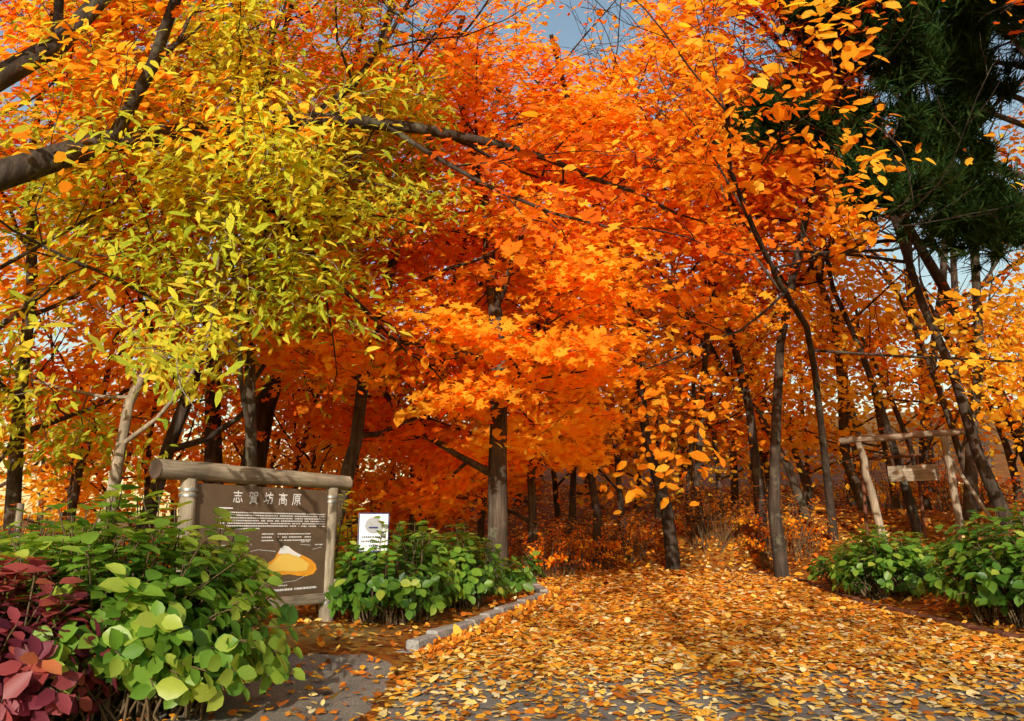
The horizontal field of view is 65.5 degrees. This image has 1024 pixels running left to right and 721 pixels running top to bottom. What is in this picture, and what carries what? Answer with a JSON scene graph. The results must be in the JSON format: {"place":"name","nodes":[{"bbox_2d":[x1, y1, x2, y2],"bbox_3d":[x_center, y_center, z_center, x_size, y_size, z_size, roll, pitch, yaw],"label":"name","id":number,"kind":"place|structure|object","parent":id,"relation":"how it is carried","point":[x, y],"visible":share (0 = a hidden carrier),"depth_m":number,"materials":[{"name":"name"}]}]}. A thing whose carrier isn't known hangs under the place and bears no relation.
{"place":"outdoors","nodes":[
{"label":"outdoors","id":0,"kind":"place"},
{"bbox_2d":[0,407,1023,720],"bbox_3d":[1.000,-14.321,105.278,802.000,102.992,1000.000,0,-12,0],"label":"ground","id":1,"kind":"structure","parent":0,"point":[354,683],"depth_m":17.52,"materials":[{"name":"brown soil"}]},
{"bbox_2d":[0,396,107,532],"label":"sapling","id":2,"kind":"object","parent":1,"relation":"on","point":[47,508],"visible":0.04,"depth_m":27.56,"materials":[{"name":"brown plant"}]},
{"bbox_2d":[12,503,100,544],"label":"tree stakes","id":3,"kind":"object","parent":1,"relation":"on","point":[19,516],"visible":0.2,"depth_m":9.20,"materials":[{"name":"brown wood"}]},
{"bbox_2d":[0,508,122,585],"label":"shrub","id":4,"kind":"object","parent":1,"relation":"on","point":[5,535],"visible":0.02,"depth_m":7.16,"materials":[{"name":"green plant"}]},
{"bbox_2d":[0,240,125,472],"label":"tree","id":5,"kind":"object","parent":1,"relation":"on","point":[92,328],"visible":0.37,"depth_m":13.77,"materials":[{"name":"brown plant"}]},
{"bbox_2d":[0,553,127,720],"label":"shrub","id":6,"kind":"object","parent":1,"relation":"on","point":[27,668],"visible":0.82,"depth_m":5.03,"materials":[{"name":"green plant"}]},
{"bbox_2d":[0,331,142,534],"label":"tree","id":7,"kind":"object","parent":1,"relation":"on","point":[33,511],"visible":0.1,"depth_m":22.98,"materials":[{"name":"brown plant"}]},
{"bbox_2d":[0,236,153,508],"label":"tree","id":8,"kind":"object","parent":1,"relation":"on","point":[67,479],"visible":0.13,"depth_m":18.30,"materials":[{"name":"brown plant"}]},
{"bbox_2d":[0,48,217,547],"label":"tree","id":9,"kind":"object","parent":1,"relation":"on","point":[64,513],"visible":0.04,"depth_m":19.75,"materials":[{"name":"brown plant"}]},
{"bbox_2d":[0,331,239,532],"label":"tree","id":10,"kind":"object","parent":1,"relation":"on","point":[93,517],"visible":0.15,"depth_m":21.09,"materials":[{"name":"brown plant"}]},
{"bbox_2d":[0,193,243,535],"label":"tree","id":11,"kind":"object","parent":1,"relation":"on","point":[73,493],"visible":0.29,"depth_m":16.23,"materials":[{"name":"brown plant"}]},
{"bbox_2d":[0,0,288,544],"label":"tree","id":12,"kind":"object","parent":1,"relation":"on","point":[13,493],"visible":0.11,"depth_m":12.78,"materials":[{"name":"brown plant"}]},
{"bbox_2d":[0,484,304,720],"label":"hydrangea","id":13,"kind":"object","parent":1,"relation":"on","point":[150,661],"visible":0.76,"depth_m":5.63,"materials":[{"name":"green plant"}]},
{"bbox_2d":[26,291,304,536],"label":"tree","id":14,"kind":"object","parent":1,"relation":"on","point":[148,455],"visible":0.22,"depth_m":17.26,"materials":[{"name":"brown plant"}]},
{"bbox_2d":[99,364,244,525],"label":"tree","id":15,"kind":"object","parent":1,"relation":"on","point":[136,473],"visible":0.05,"depth_m":31.34,"materials":[{"name":"brown plant"}]},
{"bbox_2d":[71,304,277,547],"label":"tree","id":16,"kind":"object","parent":1,"relation":"on","point":[197,458],"visible":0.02,"depth_m":23.54,"materials":[{"name":"brown plant"}]},
{"bbox_2d":[115,381,267,486],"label":"sapling","id":17,"kind":"object","parent":1,"relation":"on","point":[202,454],"visible":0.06,"depth_m":25.90,"materials":[{"name":"brown plant"}]},
{"bbox_2d":[0,0,383,375],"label":"tree","id":18,"kind":"object","parent":1,"relation":"on","point":[102,55],"visible":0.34,"depth_m":10.92,"materials":[{"name":"brown plant"}]},
{"bbox_2d":[0,0,401,484],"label":"twin tree","id":19,"kind":"object","parent":1,"relation":"on","point":[212,452],"visible":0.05,"depth_m":16.83,"materials":[{"name":"orange plant"}]},
{"bbox_2d":[0,0,469,532],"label":"yellow green tree","id":20,"kind":"object","parent":1,"relation":"on","point":[156,364],"visible":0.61,"depth_m":10.23,"materials":[{"name":"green plant"}]},
{"bbox_2d":[0,0,493,485],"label":"yellow green tree","id":21,"kind":"object","parent":1,"relation":"on","point":[247,387],"visible":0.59,"depth_m":10.70,"materials":[{"name":"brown plant"}]},
{"bbox_2d":[0,0,500,563],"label":"tree","id":22,"kind":"object","parent":1,"relation":"on","point":[182,412],"visible":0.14,"depth_m":13.52,"materials":[{"name":"orange plant"}]},
{"bbox_2d":[149,458,365,642],"bbox_3d":[-2.829,2.318,9.386,0.219,2.082,3.317,-7,-14,30],"label":"info sign","id":23,"kind":"object","parent":1,"relation":"on","point":[292,541],"visible":0.73,"depth_m":9.47,"materials":[{"name":"brown wood"}]},
{"bbox_2d":[127,338,401,489],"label":"tree","id":24,"kind":"object","parent":1,"relation":"on","point":[277,443],"visible":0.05,"depth_m":23.79,"materials":[{"name":"brown plant"}]},
{"bbox_2d":[128,240,447,529],"bbox_3d":[-4.343,0.884,19.547,8.662,9.039,6.363,-6,-13,27],"label":"tree","id":25,"kind":"object","parent":1,"relation":"on","point":[296,467],"visible":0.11,"depth_m":17.42,"materials":[{"name":"brown plant"}]},
{"bbox_2d":[181,321,404,489],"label":"tree","id":26,"kind":"object","parent":1,"relation":"on","point":[271,445],"visible":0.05,"depth_m":26.17,"materials":[{"name":"brown plant"}]},
{"bbox_2d":[110,0,526,486],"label":"twin tree","id":27,"kind":"object","parent":1,"relation":"on","point":[265,410],"visible":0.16,"depth_m":16.45,"materials":[{"name":"orange plant"}]},
{"bbox_2d":[208,296,454,555],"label":"tree","id":28,"kind":"object","parent":1,"relation":"on","point":[281,433],"visible":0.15,"depth_m":18.81,"materials":[{"name":"brown plant"}]},
{"bbox_2d":[316,490,392,617],"bbox_3d":[-2.407,2.726,11.344,1.383,1.795,1.287,-8,-15,34],"label":"shrub","id":29,"kind":"object","parent":1,"relation":"on","point":[340,528],"visible":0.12,"depth_m":11.02,"materials":[{"name":"green plant"}]},
{"bbox_2d":[268,59,468,530],"bbox_3d":[-4.829,-2.373,25.326,8.270,15.976,10.576,0,-12,0],"label":"tree","id":30,"kind":"object","parent":1,"relation":"on","point":[405,323],"visible":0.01,"depth_m":26.32,"materials":[{"name":"brown plant"}]},
{"bbox_2d":[357,513,388,618],"bbox_3d":[-1.803,2.686,10.262,0.400,1.420,0.044,4,-13,-19],"label":"notice sign","id":31,"kind":"object","parent":1,"relation":"on","point":[367,531],"visible":0.73,"depth_m":10.34,"materials":[{"name":"metal"}]},
{"bbox_2d":[70,1,680,577],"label":"maple","id":32,"kind":"object","parent":1,"relation":"on","point":[582,351],"visible":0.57,"depth_m":13.52,"materials":[{"name":"brown plant"}]},
{"bbox_2d":[321,516,464,625],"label":"shrub","id":33,"kind":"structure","parent":1,"relation":"on","point":[410,591],"depth_m":9.86,"materials":[{"name":"green plant"}]},
{"bbox_2d":[278,305,510,530],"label":"tree","id":34,"kind":"object","parent":1,"relation":"on","point":[379,484],"visible":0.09,"depth_m":19.05,"materials":[{"name":"brown plant"}]},
{"bbox_2d":[0,0,800,442],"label":"tree","id":35,"kind":"object","parent":1,"relation":"on","point":[24,168],"visible":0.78,"depth_m":11.19,"materials":[{"name":"orange plant"}]},
{"bbox_2d":[318,279,489,477],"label":"tree","id":36,"kind":"object","parent":1,"relation":"on","point":[368,293],"visible":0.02,"depth_m":26.53,"materials":[{"name":"brown plant"}]},
{"bbox_2d":[292,300,551,562],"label":"tree","id":37,"kind":"object","parent":1,"relation":"on","point":[469,488],"visible":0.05,"depth_m":18.25,"materials":[{"name":"brown plant"}]},
{"bbox_2d":[207,0,647,546],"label":"tree","id":38,"kind":"object","parent":1,"relation":"on","point":[358,434],"visible":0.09,"depth_m":15.36,"materials":[{"name":"brown plant"}]},
{"bbox_2d":[398,523,515,608],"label":"shrub","id":39,"kind":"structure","parent":1,"relation":"on","point":[477,581],"depth_m":11.54,"materials":[{"name":"green plant"}]},
{"bbox_2d":[398,283,548,543],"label":"tree","id":40,"kind":"object","parent":1,"relation":"on","point":[480,528],"visible":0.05,"depth_m":22.60,"materials":[{"name":"brown plant"}]},
{"bbox_2d":[136,4,829,567],"bbox_3d":[-1.176,-2.142,19.003,13.735,14.813,11.466,7,-14,-31],"label":"tall maple","id":41,"kind":"object","parent":1,"relation":"on","point":[678,370],"visible":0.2,"depth_m":18.27,"materials":[{"name":"brown plant"}]},
{"bbox_2d":[404,44,578,420],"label":"hill tree","id":42,"kind":"object","parent":1,"relation":"on","point":[456,203],"visible":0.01,"depth_m":38.20,"materials":[{"name":"brown plant"}]},
{"bbox_2d":[473,547,534,596],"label":"shrub","id":43,"kind":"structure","parent":1,"relation":"on","point":[517,577],"depth_m":13.32,"materials":[{"name":"green plant"}]},
{"bbox_2d":[273,273,755,575],"bbox_3d":[-0.009,1.276,18.894,10.730,8.053,8.085,0,-12,0],"label":"maple","id":44,"kind":"object","parent":1,"relation":"on","point":[590,450],"visible":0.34,"depth_m":17.16,"materials":[{"name":"brown plant"}]},
{"bbox_2d":[509,551,546,582],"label":"shrub","id":45,"kind":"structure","parent":1,"relation":"on","point":[534,568],"depth_m":15.70,"materials":[{"name":"green plant"}]},
{"bbox_2d":[405,154,671,565],"bbox_3d":[0.334,-0.717,25.078,7.651,14.244,10.244,4,-13,-18],"label":"tree","id":46,"kind":"object","parent":1,"relation":"on","point":[597,524],"visible":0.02,"depth_m":21.40,"materials":[{"name":"brown plant"}]},
{"bbox_2d":[55,479,1023,720],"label":"fallen leaves","id":47,"kind":"object","parent":1,"relation":"on","point":[321,642],"visible":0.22,"depth_m":19.82,"materials":[{"name":"orange plant"}]},
{"bbox_2d":[420,290,662,506],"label":"tree","id":48,"kind":"object","parent":1,"relation":"on","point":[605,438],"visible":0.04,"depth_m":21.60,"materials":[{"name":"brown plant"}]},
{"bbox_2d":[427,0,669,476],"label":"hill tree","id":49,"kind":"object","parent":1,"relation":"on","point":[533,5],"visible":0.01,"depth_m":36.90,"materials":[{"name":"brown plant"}]},
{"bbox_2d":[471,324,636,516],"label":"tree","id":50,"kind":"object","parent":1,"relation":"on","point":[557,510],"depth_m":26.48,"materials":[{"name":"brown plant"}]},
{"bbox_2d":[508,513,603,577],"bbox_3d":[0.740,4.175,17.944,2.362,1.475,2.187,10,-16,-39],"label":"shrub","id":51,"kind":"object","parent":1,"relation":"on","point":[562,556],"visible":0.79,"depth_m":17.62,"materials":[{"name":"orange plant"}]},
{"bbox_2d":[304,0,828,569],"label":"tree","id":52,"kind":"object","parent":1,"relation":"on","point":[670,542],"visible":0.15,"depth_m":19.75,"materials":[{"name":"orange plant"}]},
{"bbox_2d":[538,510,634,570],"bbox_3d":[1.866,4.519,19.897,2.392,1.514,2.473,-6,-14,28],"label":"shrub","id":53,"kind":"object","parent":1,"relation":"on","point":[584,543],"visible":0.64,"depth_m":19.60,"materials":[{"name":"orange plant"}]},
{"bbox_2d":[462,264,715,534],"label":"tree","id":54,"kind":"object","parent":1,"relation":"on","point":[573,493],"visible":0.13,"depth_m":23.55,"materials":[{"name":"brown plant"}]},
{"bbox_2d":[541,286,698,536],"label":"tree","id":55,"kind":"object","parent":1,"relation":"on","point":[618,481],"visible":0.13,"depth_m":22.63,"materials":[{"name":"brown plant"}]},
{"bbox_2d":[495,1,746,489],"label":"hill tree","id":56,"kind":"object","parent":1,"relation":"on","point":[585,480],"visible":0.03,"depth_m":32.77,"materials":[{"name":"brown plant"}]},
{"bbox_2d":[578,508,664,566],"bbox_3d":[2.854,4.721,21.308,2.238,1.554,2.440,5,-13,-21],"label":"shrub","id":57,"kind":"object","parent":1,"relation":"on","point":[628,534],"visible":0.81,"depth_m":20.89,"materials":[{"name":"orange plant"}]},
{"bbox_2d":[472,43,810,517],"bbox_3d":[2.861,-2.818,24.025,12.340,15.499,9.116,-10,-16,39],"label":"tree","id":58,"kind":"object","parent":1,"relation":"on","point":[793,481],"visible":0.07,"depth_m":22.22,"materials":[{"name":"brown plant"}]},
{"bbox_2d":[552,306,758,519],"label":"tree","id":59,"kind":"object","parent":1,"relation":"on","point":[657,512],"visible":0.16,"depth_m":23.94,"materials":[{"name":"brown plant"}]},
{"bbox_2d":[590,353,730,513],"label":"sapling","id":60,"kind":"object","parent":1,"relation":"on","point":[647,488],"visible":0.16,"depth_m":24.22,"materials":[{"name":"brown plant"}]},
{"bbox_2d":[592,255,750,500],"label":"tree","id":61,"kind":"object","parent":1,"relation":"on","point":[696,356],"visible":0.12,"depth_m":25.75,"materials":[{"name":"brown plant"}]},
{"bbox_2d":[514,0,840,546],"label":"tree","id":62,"kind":"object","parent":1,"relation":"on","point":[754,451],"visible":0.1,"depth_m":20.71,"materials":[{"name":"orange plant"}]},
{"bbox_2d":[586,84,781,473],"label":"hill tree","id":63,"kind":"object","parent":1,"relation":"on","point":[676,272],"depth_m":39.92,"materials":[{"name":"brown plant"}]},
{"bbox_2d":[353,0,1023,540],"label":"tree","id":64,"kind":"object","parent":1,"relation":"on","point":[731,150],"visible":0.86,"depth_m":13.32,"materials":[{"name":"orange plant"}]},
{"bbox_2d":[617,334,793,498],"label":"tree","id":65,"kind":"object","parent":1,"relation":"on","point":[682,468],"visible":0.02,"depth_m":29.24,"materials":[{"name":"brown plant"}]},
{"bbox_2d":[388,571,1023,652],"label":"kerb edging","id":66,"kind":"object","parent":1,"relation":"on","point":[418,642],"visible":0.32,"depth_m":10.38,"materials":[{"name":"stone"}]},
{"bbox_2d":[588,263,834,522],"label":"tree","id":67,"kind":"object","parent":1,"relation":"on","point":[689,469],"visible":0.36,"depth_m":21.81,"materials":[{"name":"brown plant"}]},
{"bbox_2d":[671,466,754,554],"bbox_3d":[5.405,4.062,21.516,2.262,2.346,2.464,0,-12,0],"label":"shrub","id":68,"kind":"object","parent":1,"relation":"on","point":[739,521],"visible":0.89,"depth_m":21.29,"materials":[{"name":"orange plant"}]},
{"bbox_2d":[571,0,896,511],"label":"tree","id":69,"kind":"object","parent":1,"relation":"on","point":[854,482],"visible":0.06,"depth_m":22.13,"materials":[{"name":"brown plant"}]},
{"bbox_2d":[594,23,887,536],"bbox_3d":[6.153,-2.284,22.595,9.242,14.665,12.458,0,-12,0],"label":"tree","id":70,"kind":"object","parent":1,"relation":"on","point":[698,463],"visible":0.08,"depth_m":21.20,"materials":[{"name":"brown plant"}]},
{"bbox_2d":[624,279,863,518],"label":"tree","id":71,"kind":"object","parent":1,"relation":"on","point":[718,470],"visible":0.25,"depth_m":22.65,"materials":[{"name":"brown plant"}]},
{"bbox_2d":[680,335,830,505],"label":"tree","id":72,"kind":"object","parent":1,"relation":"on","point":[741,457],"visible":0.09,"depth_m":26.03,"materials":[{"name":"brown plant"}]},
{"bbox_2d":[644,77,868,483],"bbox_3d":[10.488,-3.562,37.189,13.281,19.232,9.608,-10,-15,39],"label":"hill tree","id":73,"kind":"object","parent":1,"relation":"on","point":[671,265],"visible":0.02,"depth_m":36.13,"materials":[{"name":"brown plant"}]},
{"bbox_2d":[653,308,863,507],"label":"tree","id":74,"kind":"object","parent":1,"relation":"on","point":[763,441],"visible":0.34,"depth_m":23.29,"materials":[{"name":"brown plant"}]},
{"bbox_2d":[605,255,962,508],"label":"tree","id":75,"kind":"object","parent":1,"relation":"on","point":[804,483],"visible":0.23,"depth_m":23.71,"materials":[{"name":"brown plant"}]},
{"bbox_2d":[550,0,1023,525],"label":"tree","id":76,"kind":"object","parent":1,"relation":"on","point":[993,489],"visible":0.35,"depth_m":16.58,"materials":[{"name":"orange plant"}]},
{"bbox_2d":[738,479,835,570],"bbox_3d":[6.669,4.004,19.460,2.288,2.230,2.362,0,-12,0],"label":"shrub","id":77,"kind":"object","parent":1,"relation":"on","point":[762,545],"visible":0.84,"depth_m":19.09,"materials":[{"name":"orange plant"}]},
{"bbox_2d":[584,0,1023,577],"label":"tree","id":78,"kind":"object","parent":1,"relation":"on","point":[778,546],"visible":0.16,"depth_m":18.39,"materials":[{"name":"orange plant"}]},
{"bbox_2d":[709,279,922,492],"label":"tree","id":79,"kind":"object","parent":1,"relation":"on","point":[807,465],"visible":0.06,"depth_m":28.42,"materials":[{"name":"brown plant"}]},
{"bbox_2d":[741,128,893,482],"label":"hill tree","id":80,"kind":"object","parent":1,"relation":"on","point":[838,271],"visible":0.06,"depth_m":31.25,"materials":[{"name":"brown plant"}]},
{"bbox_2d":[638,0,1023,466],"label":"tree","id":81,"kind":"object","parent":1,"relation":"on","point":[932,267],"visible":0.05,"depth_m":21.74,"materials":[{"name":"orange plant"}]},
{"bbox_2d":[654,3,1023,535],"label":"tree","id":82,"kind":"object","parent":1,"relation":"on","point":[913,516],"visible":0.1,"depth_m":20.61,"materials":[{"name":"plant"}]},
{"bbox_2d":[668,0,1014,519],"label":"tree","id":83,"kind":"object","parent":1,"relation":"on","point":[970,502],"visible":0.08,"depth_m":18.91,"materials":[{"name":"brown plant"}]},
{"bbox_2d":[724,206,959,506],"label":"tree","id":84,"kind":"object","parent":1,"relation":"on","point":[852,502],"visible":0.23,"depth_m":23.68,"materials":[{"name":"brown plant"}]},
{"bbox_2d":[806,542,877,586],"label":"shrub","id":85,"kind":"object","parent":1,"relation":"on","point":[821,564],"visible":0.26,"depth_m":15.19,"materials":[{"name":"green plant"}]},
{"bbox_2d":[670,6,1023,507],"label":"tree","id":86,"kind":"object","parent":1,"relation":"on","point":[735,491],"visible":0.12,"depth_m":21.11,"materials":[{"name":"brown plant"}]},
{"bbox_2d":[709,0,1023,285],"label":"tree","id":87,"kind":"object","parent":1,"relation":"on","point":[948,57],"visible":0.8,"depth_m":15.57,"materials":[{"name":"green plant"}]},
{"bbox_2d":[740,247,1023,510],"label":"tree","id":88,"kind":"object","parent":1,"relation":"on","point":[902,423],"visible":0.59,"depth_m":21.62,"materials":[{"name":"brown plant"}]},
{"bbox_2d":[834,446,931,511],"bbox_3d":[10.299,3.284,21.978,2.626,1.844,2.312,0,-12,0],"label":"shrub","id":89,"kind":"object","parent":1,"relation":"on","point":[895,486],"visible":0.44,"depth_m":21.57,"materials":[{"name":"brown plant"}]},
{"bbox_2d":[745,203,1023,511],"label":"tree","id":90,"kind":"object","parent":1,"relation":"on","point":[946,413],"visible":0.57,"depth_m":20.14,"materials":[{"name":"brown plant"}]},
{"bbox_2d":[745,10,1023,493],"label":"tree","id":91,"kind":"object","parent":1,"relation":"on","point":[929,488],"visible":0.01,"depth_m":25.63,"materials":[{"name":"brown plant"}]},
{"bbox_2d":[828,524,945,599],"bbox_3d":[6.489,3.494,13.812,2.006,1.295,2.383,0,-12,0],"label":"shrub","id":92,"kind":"object","parent":1,"relation":"on","point":[908,565],"visible":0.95,"depth_m":13.40,"materials":[{"name":"green plant"}]},
{"bbox_2d":[762,248,1022,508],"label":"tree","id":93,"kind":"object","parent":1,"relation":"on","point":[877,414],"visible":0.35,"depth_m":22.65,"materials":[{"name":"brown plant"}]},
{"bbox_2d":[794,216,1023,501],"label":"tree","id":94,"kind":"object","parent":1,"relation":"on","point":[1005,441],"visible":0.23,"depth_m":21.21,"materials":[{"name":"brown plant"}]},
{"bbox_2d":[803,46,1023,464],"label":"hill tree","id":95,"kind":"object","parent":1,"relation":"on","point":[943,265],"visible":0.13,"depth_m":29.38,"materials":[{"name":"brown plant"}]},
{"bbox_2d":[839,428,994,543],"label":"log gate","id":96,"kind":"structure","parent":1,"relation":"on","point":[920,473],"depth_m":18.04,"materials":[{"name":"wood"}]},
{"bbox_2d":[850,82,1023,466],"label":"hill tree","id":97,"kind":"object","parent":1,"relation":"on","point":[953,285],"visible":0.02,"depth_m":35.25,"materials":[{"name":"brown plant"}]},
{"bbox_2d":[913,438,1023,511],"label":"shrub","id":98,"kind":"object","parent":1,"relation":"on","point":[943,488],"visible":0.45,"depth_m":20.16,"materials":[{"name":"orange plant"}]},
{"bbox_2d":[914,0,1023,90],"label":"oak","id":99,"kind":"object","parent":1,"relation":"on","point":[1016,44],"visible":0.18,"depth_m":14.69,"materials":[{"name":"brown plant"}]},
{"bbox_2d":[917,502,1023,627],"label":"shrub","id":100,"kind":"object","parent":1,"relation":"on","point":[984,572],"visible":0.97,"depth_m":10.38,"materials":[{"name":"green plant"}]},
{"bbox_2d":[939,298,1023,477],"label":"sapling","id":101,"kind":"object","parent":1,"relation":"on","point":[996,383],"visible":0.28,"depth_m":19.29,"materials":[{"name":"yellow plant"}]},
{"bbox_2d":[0,0,1023,515],"label":"sky","id":102,"kind":"structure","parent":0,"point":[570,35],"materials":[{"name":"blue"}]},
{"bbox_2d":[377,578,1023,720],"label":"asphalt path","id":103,"kind":"structure","parent":0,"point":[631,708],"depth_m":6.46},
{"bbox_2d":[412,580,576,657],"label":"fallen leaves","id":104,"kind":"object","parent":103,"relation":"on","point":[488,625],"visible":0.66,"depth_m":10.09,"materials":[{"name":"orange plant"}]},
{"bbox_2d":[370,566,1023,720],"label":"fallen leaves","id":105,"kind":"object","parent":103,"relation":"on","point":[657,591],"depth_m":8.83,"materials":[{"name":"orange plant"}]},
{"bbox_2d":[375,646,1023,720],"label":"fallen leaves","id":106,"kind":"object","parent":103,"relation":"on","point":[773,701],"depth_m":6.61,"materials":[{"name":"plant"}]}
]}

